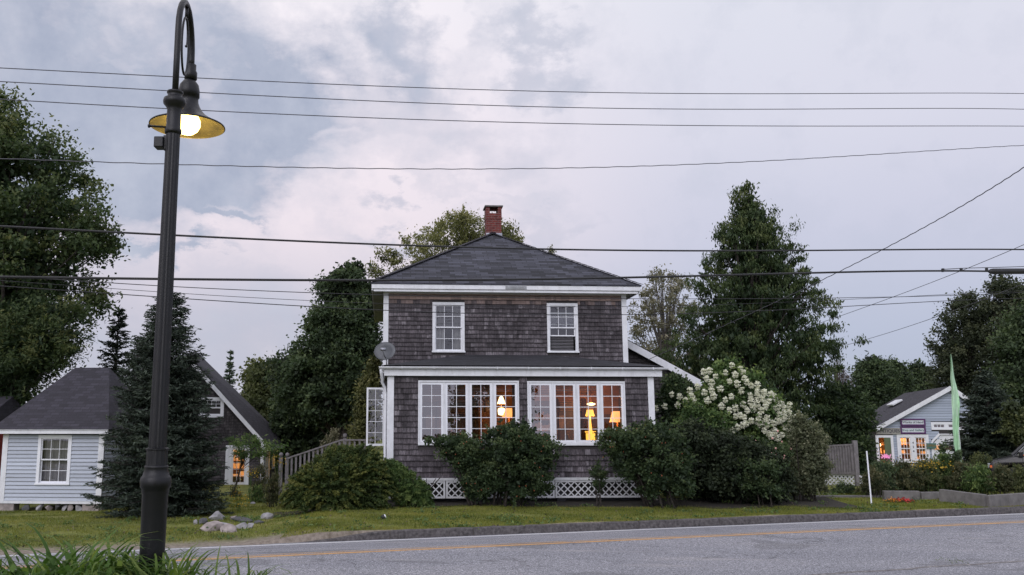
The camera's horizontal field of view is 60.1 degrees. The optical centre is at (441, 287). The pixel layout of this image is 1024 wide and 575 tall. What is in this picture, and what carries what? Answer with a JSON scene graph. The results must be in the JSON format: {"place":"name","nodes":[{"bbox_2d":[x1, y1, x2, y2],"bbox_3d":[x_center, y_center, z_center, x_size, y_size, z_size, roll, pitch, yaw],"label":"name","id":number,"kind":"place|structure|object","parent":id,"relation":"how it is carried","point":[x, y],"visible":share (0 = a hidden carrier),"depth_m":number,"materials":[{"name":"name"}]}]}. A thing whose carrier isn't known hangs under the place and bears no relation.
{"place":"outdoors","nodes":[
{"label":"outdoors","id":0,"kind":"place"},
{"bbox_2d":[0,99,746,125],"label":"overhead wire","id":1,"kind":"object","parent":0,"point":[372,117],"visible":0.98,"depth_m":12.19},
{"bbox_2d":[0,438,1023,554],"bbox_3d":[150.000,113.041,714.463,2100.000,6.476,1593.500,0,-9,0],"label":"ground","id":2,"kind":"structure","parent":0,"point":[271,538],"depth_m":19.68,"materials":[{"name":"green plant"}]},
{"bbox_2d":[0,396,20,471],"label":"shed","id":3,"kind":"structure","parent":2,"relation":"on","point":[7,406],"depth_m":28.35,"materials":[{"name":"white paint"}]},
{"bbox_2d":[0,293,105,408],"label":"broadleaf tree","id":4,"kind":"object","parent":2,"relation":"on","point":[25,357],"visible":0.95,"depth_m":28.75,"materials":[{"name":"green plant"}]},
{"bbox_2d":[0,82,130,405],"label":"maple tree","id":5,"kind":"object","parent":2,"relation":"on","point":[41,201],"visible":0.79,"depth_m":31.14,"materials":[{"name":"green plant"}]},
{"bbox_2d":[0,536,131,574],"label":"daylily clump","id":6,"kind":"object","parent":2,"relation":"on","point":[35,554],"visible":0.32,"depth_m":7.49,"materials":[{"name":"green plant"}]},
{"bbox_2d":[41,558,128,574],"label":"leafy weed","id":7,"kind":"object","parent":2,"relation":"on","point":[67,567],"visible":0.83,"depth_m":6.72,"materials":[{"name":"plant"}]},
{"bbox_2d":[0,522,182,574],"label":"daylily clump","id":8,"kind":"object","parent":2,"relation":"on","point":[76,568],"visible":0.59,"depth_m":7.01,"materials":[{"name":"green plant"}]},
{"bbox_2d":[3,533,205,574],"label":"daylily clump","id":9,"kind":"object","parent":2,"relation":"on","point":[125,555],"visible":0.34,"depth_m":7.16,"materials":[{"name":"green plant"}]},
{"bbox_2d":[97,305,134,430],"bbox_3d":[-12.137,4.139,32.697,3.241,7.152,3.188,0,-9,0],"label":"spruce tree","id":10,"kind":"object","parent":2,"relation":"on","point":[115,357],"visible":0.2,"depth_m":32.94,"materials":[{"name":"green plant"}]},
{"bbox_2d":[66,537,205,574],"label":"daylily clump","id":11,"kind":"object","parent":2,"relation":"on","point":[109,552],"visible":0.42,"depth_m":7.34,"materials":[{"name":"green plant"}]},
{"bbox_2d":[67,543,239,574],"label":"daylily clump","id":12,"kind":"object","parent":2,"relation":"on","point":[175,570],"visible":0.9,"depth_m":6.89,"materials":[{"name":"green plant"}]},
{"bbox_2d":[80,292,234,519],"bbox_3d":[-7.245,2.998,23.018,3.882,6.001,3.942,0,-9,0],"label":"spruce tree","id":13,"kind":"object","parent":2,"relation":"on","point":[189,488],"visible":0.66,"depth_m":22.46,"materials":[{"name":"green plant"}]},
{"bbox_2d":[0,495,333,547],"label":"lawn grass","id":14,"kind":"structure","parent":2,"relation":"on","point":[78,527],"depth_m":20.10,"materials":[{"name":"green plant"}]},
{"bbox_2d":[0,503,19,510],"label":"concrete block","id":15,"kind":"structure","parent":14,"relation":"on","point":[8,506],"depth_m":24.48,"materials":[{"name":"grey concrete"}]},
{"bbox_2d":[0,368,140,503],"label":"clapboard cabin","id":16,"kind":"object","parent":15,"relation":"on","point":[52,450],"visible":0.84,"depth_m":24.65,"materials":[{"name":"white paint"}]},
{"bbox_2d":[34,435,72,484],"bbox_3d":[-10.792,4.816,24.634,1.020,1.372,0.250,-1,-9,5],"label":"window","id":17,"kind":"structure","parent":16,"relation":"in","point":[57,452],"depth_m":24.66,"materials":[{"name":"white paint"}]},
{"bbox_2d":[139,0,224,573],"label":"street lamp","id":18,"kind":"object","parent":2,"relation":"on","point":[184,116],"visible":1,"depth_m":7.78,"materials":[{"name":"metal"}]},
{"bbox_2d":[122,548,249,574],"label":"daylily clump","id":19,"kind":"object","parent":2,"relation":"on","point":[167,559],"visible":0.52,"depth_m":7.32,"materials":[{"name":"green plant"}]},
{"bbox_2d":[115,352,285,484],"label":"gabled house","id":20,"kind":"structure","parent":2,"relation":"on","point":[237,410],"depth_m":39.56,"materials":[{"name":"grey wood"}]},
{"bbox_2d":[224,445,248,484],"bbox_3d":[-9.090,8.006,39.250,1.060,1.920,0.120,0,-9,0],"label":"door","id":21,"kind":"structure","parent":20,"relation":"in","point":[228,472],"depth_m":39.21,"materials":[{"name":"white paint"}]},
{"bbox_2d":[200,521,223,530],"bbox_3d":[-4.963,5.180,19.009,0.483,0.278,0.490,-2,-9,13],"label":"garden rock","id":22,"kind":"object","parent":2,"relation":"on","point":[213,524],"visible":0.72,"depth_m":18.88,"materials":[{"name":"grey stone"}]},
{"bbox_2d":[223,350,236,388],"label":"spruce tree","id":23,"kind":"object","parent":2,"relation":"on","point":[230,365],"visible":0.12,"depth_m":61.71,"materials":[{"name":"green plant"}]},
{"bbox_2d":[177,545,291,574],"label":"grass clump","id":24,"kind":"object","parent":2,"relation":"on","point":[249,572],"visible":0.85,"depth_m":7.26,"materials":[{"name":"green plant"}]},
{"bbox_2d":[246,483,264,502],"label":"weed clump","id":25,"kind":"object","parent":2,"relation":"on","point":[254,497],"visible":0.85,"depth_m":27.23,"materials":[{"name":"green plant"}]},
{"bbox_2d":[246,461,268,497],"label":"weed clump","id":26,"kind":"object","parent":2,"relation":"on","point":[264,481],"visible":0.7,"depth_m":29.27,"materials":[{"name":"green plant"}]},
{"bbox_2d":[227,432,291,490],"bbox_3d":[-6.840,6.474,32.419,2.203,2.318,1.993,6,-11,-35],"label":"peach tree","id":27,"kind":"object","parent":2,"relation":"on","point":[243,454],"visible":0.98,"depth_m":32.24,"materials":[{"name":"green plant"}]},
{"bbox_2d":[258,470,283,506],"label":"weed clump","id":28,"kind":"object","parent":2,"relation":"on","point":[272,494],"visible":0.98,"depth_m":25.32,"materials":[{"name":"green plant"}]},
{"bbox_2d":[235,353,350,436],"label":"round tree","id":29,"kind":"object","parent":2,"relation":"on","point":[255,395],"visible":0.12,"depth_m":48.63,"materials":[{"name":"green plant"}]},
{"bbox_2d":[266,377,353,481],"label":"round tree","id":30,"kind":"object","parent":2,"relation":"on","point":[307,440],"visible":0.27,"depth_m":42.27,"materials":[{"name":"green plant"}]},
{"bbox_2d":[262,257,382,445],"bbox_3d":[-4.971,3.613,38.909,5.890,10.152,4.700,0,-9,0],"label":"broadleaf tree","id":31,"kind":"object","parent":2,"relation":"on","point":[315,377],"visible":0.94,"depth_m":38.03,"materials":[{"name":"green plant"}]},
{"bbox_2d":[315,427,347,457],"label":"weed clump","id":32,"kind":"object","parent":2,"relation":"on","point":[335,433],"visible":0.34,"depth_m":30.54,"materials":[{"name":"green plant"}]},
{"bbox_2d":[275,442,401,510],"bbox_3d":[-2.571,4.700,21.893,3.194,1.690,1.213,0,-9,0],"label":"yew bush","id":33,"kind":"object","parent":2,"relation":"on","point":[342,476],"visible":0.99,"depth_m":21.68,"materials":[{"name":"green plant"}]},
{"bbox_2d":[343,354,382,450],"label":"climbing shrub","id":34,"kind":"object","parent":2,"relation":"on","point":[371,377],"visible":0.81,"depth_m":29.07,"materials":[{"name":"green plant"}]},
{"bbox_2d":[364,204,524,278],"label":"willow tree","id":35,"kind":"object","parent":2,"relation":"on","point":[460,223],"visible":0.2,"depth_m":42.55,"materials":[{"name":"green plant"}]},
{"bbox_2d":[0,489,980,547],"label":"lawn weeds","id":36,"kind":"object","parent":2,"relation":"on","point":[251,517],"visible":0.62,"depth_m":20.07,"materials":[{"name":"green plant"}]},
{"bbox_2d":[0,270,988,280],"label":"overhead wire","id":37,"kind":"object","parent":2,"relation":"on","point":[208,279],"visible":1,"depth_m":12.29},
{"bbox_2d":[941,266,1023,279],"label":"splice case","id":38,"kind":"object","parent":37,"relation":"hanging from","point":[998,270],"visible":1,"depth_m":15.51,"materials":[{"name":"black plastic"}]},
{"bbox_2d":[0,280,1008,306],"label":"overhead wire","id":39,"kind":"object","parent":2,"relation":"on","point":[461,305],"visible":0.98,"depth_m":19.59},
{"bbox_2d":[2,493,1012,546],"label":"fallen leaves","id":40,"kind":"object","parent":2,"relation":"on","point":[456,516],"visible":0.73,"depth_m":20.60,"materials":[{"name":"brown plant"}]},
{"bbox_2d":[0,225,1023,251],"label":"overhead wire","id":41,"kind":"object","parent":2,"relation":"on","point":[62,229],"visible":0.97,"depth_m":12.30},
{"bbox_2d":[2,286,1023,314],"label":"overhead wire","id":42,"kind":"object","parent":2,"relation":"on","point":[487,313],"visible":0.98,"depth_m":19.77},
{"bbox_2d":[366,205,703,501],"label":"shingled house","id":43,"kind":"structure","parent":2,"relation":"on","point":[455,371],"depth_m":26.33,"materials":[{"name":"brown wood"}]},
{"bbox_2d":[374,342,394,364],"bbox_3d":[-1.578,1.849,24.430,0.606,0.715,0.520,0,-9,0],"label":"satellite dish","id":44,"kind":"object","parent":43,"relation":"on","point":[384,351],"visible":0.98,"depth_m":24.61,"materials":[{"name":"grey metal"}]},
{"bbox_2d":[432,302,464,352],"bbox_3d":[0.213,1.210,26.602,1.011,1.523,0.250,1,-9,-4],"label":"window","id":45,"kind":"structure","parent":43,"relation":"in","point":[438,319],"depth_m":26.62,"materials":[{"name":"white paint"}]},
{"bbox_2d":[418,380,518,444],"bbox_3d":[0.746,3.400,23.910,2.760,1.732,0.158,1,-9,-4],"label":"window","id":46,"kind":"structure","parent":43,"relation":"in","point":[468,395],"depth_m":23.90,"materials":[{"name":"white paint"}]},
{"bbox_2d":[535,409,557,439],"bbox_3d":[3.056,4.545,25.862,0.720,1.950,0.260,1,-9,-4],"label":"bookcase","id":47,"kind":"object","parent":43,"relation":"on","point":[545,420],"visible":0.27,"depth_m":25.89,"materials":[{"name":"white wood"}]},
{"bbox_2d":[547,303,579,352],"bbox_3d":[3.682,1.235,26.796,0.992,1.515,0.205,1,-9,-4],"label":"window","id":48,"kind":"structure","parent":43,"relation":"in","point":[575,315],"depth_m":26.78,"materials":[{"name":"white paint"}]},
{"bbox_2d":[527,381,625,445],"bbox_3d":[3.699,3.440,24.092,2.720,1.737,0.158,1,-9,-4],"label":"window","id":49,"kind":"structure","parent":43,"relation":"in","point":[552,384],"depth_m":24.08,"materials":[{"name":"white paint"}]},
{"bbox_2d":[648,167,1023,359],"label":"service wire","id":50,"kind":"object","parent":43,"relation":"attached to","point":[852,264],"visible":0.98,"depth_m":19.38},
{"bbox_2d":[49,279,1023,298],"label":"overhead wire","id":51,"kind":"object","parent":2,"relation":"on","point":[512,297],"visible":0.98,"depth_m":19.98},
{"bbox_2d":[272,497,856,516],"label":"soil","id":52,"kind":"structure","parent":2,"relation":"on","point":[689,502],"depth_m":23.34,"materials":[{"name":"brown soil"}]},
{"bbox_2d":[380,458,439,506],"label":"yew bush","id":53,"kind":"object","parent":52,"relation":"on","point":[413,488],"visible":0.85,"depth_m":22.26,"materials":[{"name":"green plant"}]},
{"bbox_2d":[423,429,491,506],"bbox_3d":[0.432,4.658,22.666,1.856,2.000,1.198,0,-9,0],"label":"rose bush","id":54,"kind":"object","parent":52,"relation":"on","point":[458,449],"visible":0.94,"depth_m":22.45,"materials":[{"name":"green plant"}]},
{"bbox_2d":[467,415,568,507],"bbox_3d":[1.961,4.464,22.655,2.670,2.375,1.864,0,-9,0],"label":"rose bush","id":55,"kind":"object","parent":52,"relation":"on","point":[515,462],"visible":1,"depth_m":22.27,"materials":[{"name":"green plant"}]},
{"bbox_2d":[588,458,611,505],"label":"rose bush","id":56,"kind":"object","parent":52,"relation":"on","point":[596,473],"visible":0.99,"depth_m":22.93,"materials":[{"name":"green plant"}]},
{"bbox_2d":[591,415,703,508],"bbox_3d":[5.301,4.505,22.658,2.828,2.404,1.766,0,-9,0],"label":"rose bush","id":57,"kind":"object","parent":52,"relation":"on","point":[665,465],"visible":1,"depth_m":22.38,"materials":[{"name":"green plant"}]},
{"bbox_2d":[671,414,786,503],"bbox_3d":[7.581,4.650,23.822,2.815,2.452,2.513,7,-11,-36],"label":"dark shrub","id":58,"kind":"object","parent":52,"relation":"on","point":[717,467],"visible":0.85,"depth_m":23.31,"materials":[{"name":"green plant"}]},
{"bbox_2d":[731,435,804,503],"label":"dark shrub","id":59,"kind":"object","parent":52,"relation":"on","point":[788,474],"visible":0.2,"depth_m":23.35,"materials":[{"name":"green plant"}]},
{"bbox_2d":[757,430,794,501],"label":"flowering shrub","id":60,"kind":"object","parent":52,"relation":"on","point":[776,446],"visible":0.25,"depth_m":23.78,"materials":[{"name":"green plant"}]},
{"bbox_2d":[784,410,840,501],"bbox_3d":[10.209,4.709,24.618,1.631,2.567,1.598,4,-10,-24],"label":"variegated shrub","id":61,"kind":"object","parent":52,"relation":"on","point":[812,463],"visible":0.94,"depth_m":24.31,"materials":[{"name":"green plant"}]},
{"bbox_2d":[627,263,703,376],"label":"willow tree","id":62,"kind":"object","parent":2,"relation":"on","point":[663,327],"visible":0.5,"depth_m":45.89,"materials":[{"name":"green plant"}]},
{"bbox_2d":[654,367,707,443],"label":"leafy shrub","id":63,"kind":"object","parent":2,"relation":"on","point":[672,380],"visible":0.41,"depth_m":26.04,"materials":[{"name":"green plant"}]},
{"bbox_2d":[671,395,742,499],"bbox_3d":[7.457,4.502,24.654,2.104,2.961,1.394,0,-9,0],"label":"leafy shrub","id":64,"kind":"object","parent":2,"relation":"on","point":[706,414],"visible":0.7,"depth_m":24.59,"materials":[{"name":"green plant"}]},
{"bbox_2d":[655,353,795,447],"bbox_3d":[8.351,3.995,25.669,4.420,4.255,2.569,0,-9,0],"label":"hydrangea","id":65,"kind":"object","parent":2,"relation":"on","point":[740,391],"visible":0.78,"depth_m":25.03,"materials":[{"name":"white plant"}]},
{"bbox_2d":[652,179,871,445],"bbox_3d":[12.934,1.563,36.290,7.744,12.399,7.529,8,-12,-40],"label":"cedar tree","id":66,"kind":"object","parent":2,"relation":"on","point":[753,228],"visible":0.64,"depth_m":35.37,"materials":[{"name":"green plant"}]},
{"bbox_2d":[731,453,792,507],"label":"leafy shrub","id":67,"kind":"object","parent":2,"relation":"on","point":[765,485],"visible":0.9,"depth_m":22.84,"materials":[{"name":"green plant"}]},
{"bbox_2d":[823,477,859,493],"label":"perennial clump","id":68,"kind":"object","parent":2,"relation":"on","point":[843,487],"visible":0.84,"depth_m":26.68,"materials":[{"name":"green plant"}]},
{"bbox_2d":[824,441,859,485],"bbox_3d":[13.672,6.097,30.420,0.191,1.608,1.513,8,-12,-40],"label":"board fence","id":69,"kind":"object","parent":2,"relation":"on","point":[847,456],"visible":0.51,"depth_m":30.15,"materials":[{"name":"grey wood"}]},
{"bbox_2d":[810,379,885,477],"bbox_3d":[16.227,5.658,35.365,3.282,4.031,3.019,0,-9,0],"label":"round tree","id":70,"kind":"object","parent":2,"relation":"on","point":[850,414],"visible":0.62,"depth_m":34.96,"materials":[{"name":"green plant"}]},
{"bbox_2d":[853,463,890,497],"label":"perennial clump","id":71,"kind":"object","parent":2,"relation":"on","point":[877,482],"visible":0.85,"depth_m":25.51,"materials":[{"name":"green plant"}]},
{"bbox_2d":[847,350,906,409],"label":"round tree","id":72,"kind":"object","parent":2,"relation":"on","point":[875,376],"visible":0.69,"depth_m":64.85,"materials":[{"name":"green plant"}]},
{"bbox_2d":[859,455,903,494],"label":"perennial clump","id":73,"kind":"object","parent":2,"relation":"on","point":[882,466],"visible":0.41,"depth_m":26.12,"materials":[{"name":"green plant"}]},
{"bbox_2d":[882,490,919,499],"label":"planter wall","id":74,"kind":"structure","parent":2,"relation":"on","point":[900,494],"depth_m":24.86,"materials":[{"name":"concrete"}]},
{"bbox_2d":[887,354,926,393],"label":"round tree","id":75,"kind":"object","parent":2,"relation":"on","point":[907,381],"visible":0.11,"depth_m":66.09,"materials":[{"name":"green plant"}]},
{"bbox_2d":[887,455,928,490],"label":"perennial clump","id":76,"kind":"object","parent":2,"relation":"on","point":[905,482],"visible":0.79,"depth_m":26.45,"materials":[{"name":"green plant"}]},
{"bbox_2d":[908,358,937,390],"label":"round tree","id":77,"kind":"object","parent":2,"relation":"on","point":[919,373],"visible":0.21,"depth_m":67.18,"materials":[{"name":"green plant"}]},
{"bbox_2d":[865,386,984,465],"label":"gallery shop","id":78,"kind":"structure","parent":2,"relation":"on","point":[932,408],"depth_m":44.48,"materials":[{"name":"wood"}]},
{"bbox_2d":[900,419,925,425],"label":"shop sign","id":79,"kind":"object","parent":78,"relation":"attached to","point":[912,422],"visible":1,"depth_m":44.45,"materials":[{"name":"purple paint"}]},
{"bbox_2d":[900,427,925,433],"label":"shop sign","id":80,"kind":"object","parent":78,"relation":"attached to","point":[912,430],"visible":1,"depth_m":44.39,"materials":[{"name":"purple paint"}]},
{"bbox_2d":[896,434,929,462],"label":"window","id":81,"kind":"structure","parent":78,"relation":"in","point":[912,437],"depth_m":44.35,"materials":[{"name":"white paint"}]},
{"bbox_2d":[931,422,963,429],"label":"sign","id":82,"kind":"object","parent":78,"relation":"in","point":[934,425],"depth_m":44.15,"materials":[{"name":"white paint"}]},
{"bbox_2d":[911,454,947,491],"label":"perennial clump","id":83,"kind":"object","parent":2,"relation":"on","point":[933,478],"visible":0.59,"depth_m":26.75,"materials":[{"name":"green plant"}]},
{"bbox_2d":[925,451,956,490],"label":"perennial clump","id":84,"kind":"object","parent":2,"relation":"on","point":[942,457],"visible":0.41,"depth_m":26.98,"materials":[{"name":"green plant"}]},
{"bbox_2d":[914,286,995,395],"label":"oak tree","id":85,"kind":"object","parent":2,"relation":"on","point":[956,345],"visible":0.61,"depth_m":52.58,"materials":[{"name":"green plant"}]},
{"bbox_2d":[950,354,961,461],"bbox_3d":[16.454,4.306,28.124,0.346,4.343,0.122,0,-9,0],"label":"feather flag","id":86,"kind":"object","parent":2,"relation":"on","point":[955,412],"visible":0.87,"depth_m":28.18,"materials":[{"name":"green fabric"}]},
{"bbox_2d":[941,459,980,492],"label":"perennial clump","id":87,"kind":"object","parent":2,"relation":"on","point":[954,479],"visible":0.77,"depth_m":26.34,"materials":[{"name":"green plant"}]},
{"bbox_2d":[939,489,986,506],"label":"planter wall","id":88,"kind":"structure","parent":2,"relation":"on","point":[973,499],"depth_m":24.02,"materials":[{"name":"concrete"}]},
{"bbox_2d":[957,463,998,493],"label":"perennial clump","id":89,"kind":"object","parent":2,"relation":"on","point":[977,476],"visible":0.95,"depth_m":25.71,"materials":[{"name":"green plant"}]},
{"bbox_2d":[965,451,992,468],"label":"perennial clump","id":90,"kind":"object","parent":2,"relation":"on","point":[975,459],"visible":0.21,"depth_m":29.45,"materials":[{"name":"green plant"}]},
{"bbox_2d":[938,369,1022,465],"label":"spruce tree","id":91,"kind":"object","parent":2,"relation":"on","point":[983,406],"visible":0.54,"depth_m":35.34,"materials":[{"name":"green plant"}]},
{"bbox_2d":[970,274,1023,387],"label":"oak tree","id":92,"kind":"object","parent":2,"relation":"on","point":[994,308],"visible":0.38,"depth_m":50.31,"materials":[{"name":"green plant"}]},
{"bbox_2d":[978,461,1023,494],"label":"perennial clump","id":93,"kind":"object","parent":2,"relation":"on","point":[1004,474],"visible":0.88,"depth_m":25.50,"materials":[{"name":"green plant"}]},
{"bbox_2d":[981,293,1023,407],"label":"broadleaf tree","id":94,"kind":"object","parent":2,"relation":"on","point":[1008,340],"visible":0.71,"depth_m":42.89,"materials":[{"name":"green plant"}]},
{"bbox_2d":[986,493,1023,506],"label":"planter wall","id":95,"kind":"structure","parent":2,"relation":"on","point":[1002,500],"depth_m":23.77,"materials":[{"name":"concrete"}]},
{"bbox_2d":[987,443,1023,474],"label":"parked suv","id":96,"kind":"object","parent":2,"relation":"on","point":[1016,456],"visible":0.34,"depth_m":28.61,"materials":[{"name":"black paint"}]},
{"bbox_2d":[991,397,1023,447],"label":"leafy shrub","id":97,"kind":"object","parent":2,"relation":"on","point":[1012,421],"visible":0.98,"depth_m":33.51,"materials":[{"name":"green plant"}]},
{"bbox_2d":[1011,462,1023,492],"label":"perennial clump","id":98,"kind":"object","parent":2,"relation":"on","point":[1019,472],"visible":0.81,"depth_m":25.49,"materials":[{"name":"green plant"}]},
{"bbox_2d":[0,145,1023,169],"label":"overhead wire","id":99,"kind":"object","parent":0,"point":[488,168],"visible":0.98,"depth_m":12.59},
{"bbox_2d":[0,67,1023,93],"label":"overhead wire","id":100,"kind":"object","parent":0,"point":[479,89],"visible":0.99,"depth_m":12.78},
{"bbox_2d":[0,81,1023,109],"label":"overhead wire","id":101,"kind":"object","parent":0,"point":[497,105],"visible":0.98,"depth_m":12.79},
{"bbox_2d":[0,513,1023,574],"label":"road","id":102,"kind":"structure","parent":0,"point":[824,551],"depth_m":14.78,"materials":[{"name":"grey asphalt"}]},
{"bbox_2d":[11,514,1009,555],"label":"edge line","id":103,"kind":"object","parent":102,"relation":"on","point":[544,533],"visible":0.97,"depth_m":18.79,"materials":[{"name":"white paint"}]},
{"bbox_2d":[2,521,1020,568],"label":"line","id":104,"kind":"object","parent":102,"relation":"on","point":[582,541],"visible":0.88,"depth_m":15.55,"materials":[{"name":"paint"}]},
{"bbox_2d":[298,506,1023,542],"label":"kerb","id":105,"kind":"structure","parent":102,"relation":"on","point":[492,530],"depth_m":20.00,"materials":[{"name":"concrete"}]},
{"bbox_2d":[806,560,1023,574],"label":"pavement seam","id":106,"kind":"object","parent":102,"relation":"on","point":[915,568],"visible":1,"depth_m":13.71,"materials":[{"name":"black asphalt"}]},
{"bbox_2d":[0,0,1023,420],"label":"sky","id":107,"kind":"structure","parent":0,"point":[932,53],"materials":[{"name":"grey"}]},
{"bbox_3d":[-3.249,6.116,27.227,3.097,1.277,1.700,0,-9,0],"label":"side landing","id":108,"kind":"object","parent":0,"visible":0},
{"bbox_2d":[278,433,371,502],"bbox_3d":[-3.843,5.574,27.004,3.525,2.185,1.140,-6,-11,34],"label":"stair railing","id":109,"kind":"object","parent":108,"relation":"attached to","point":[344,440],"visible":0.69,"depth_m":26.98,"materials":[{"name":"grey wood"}]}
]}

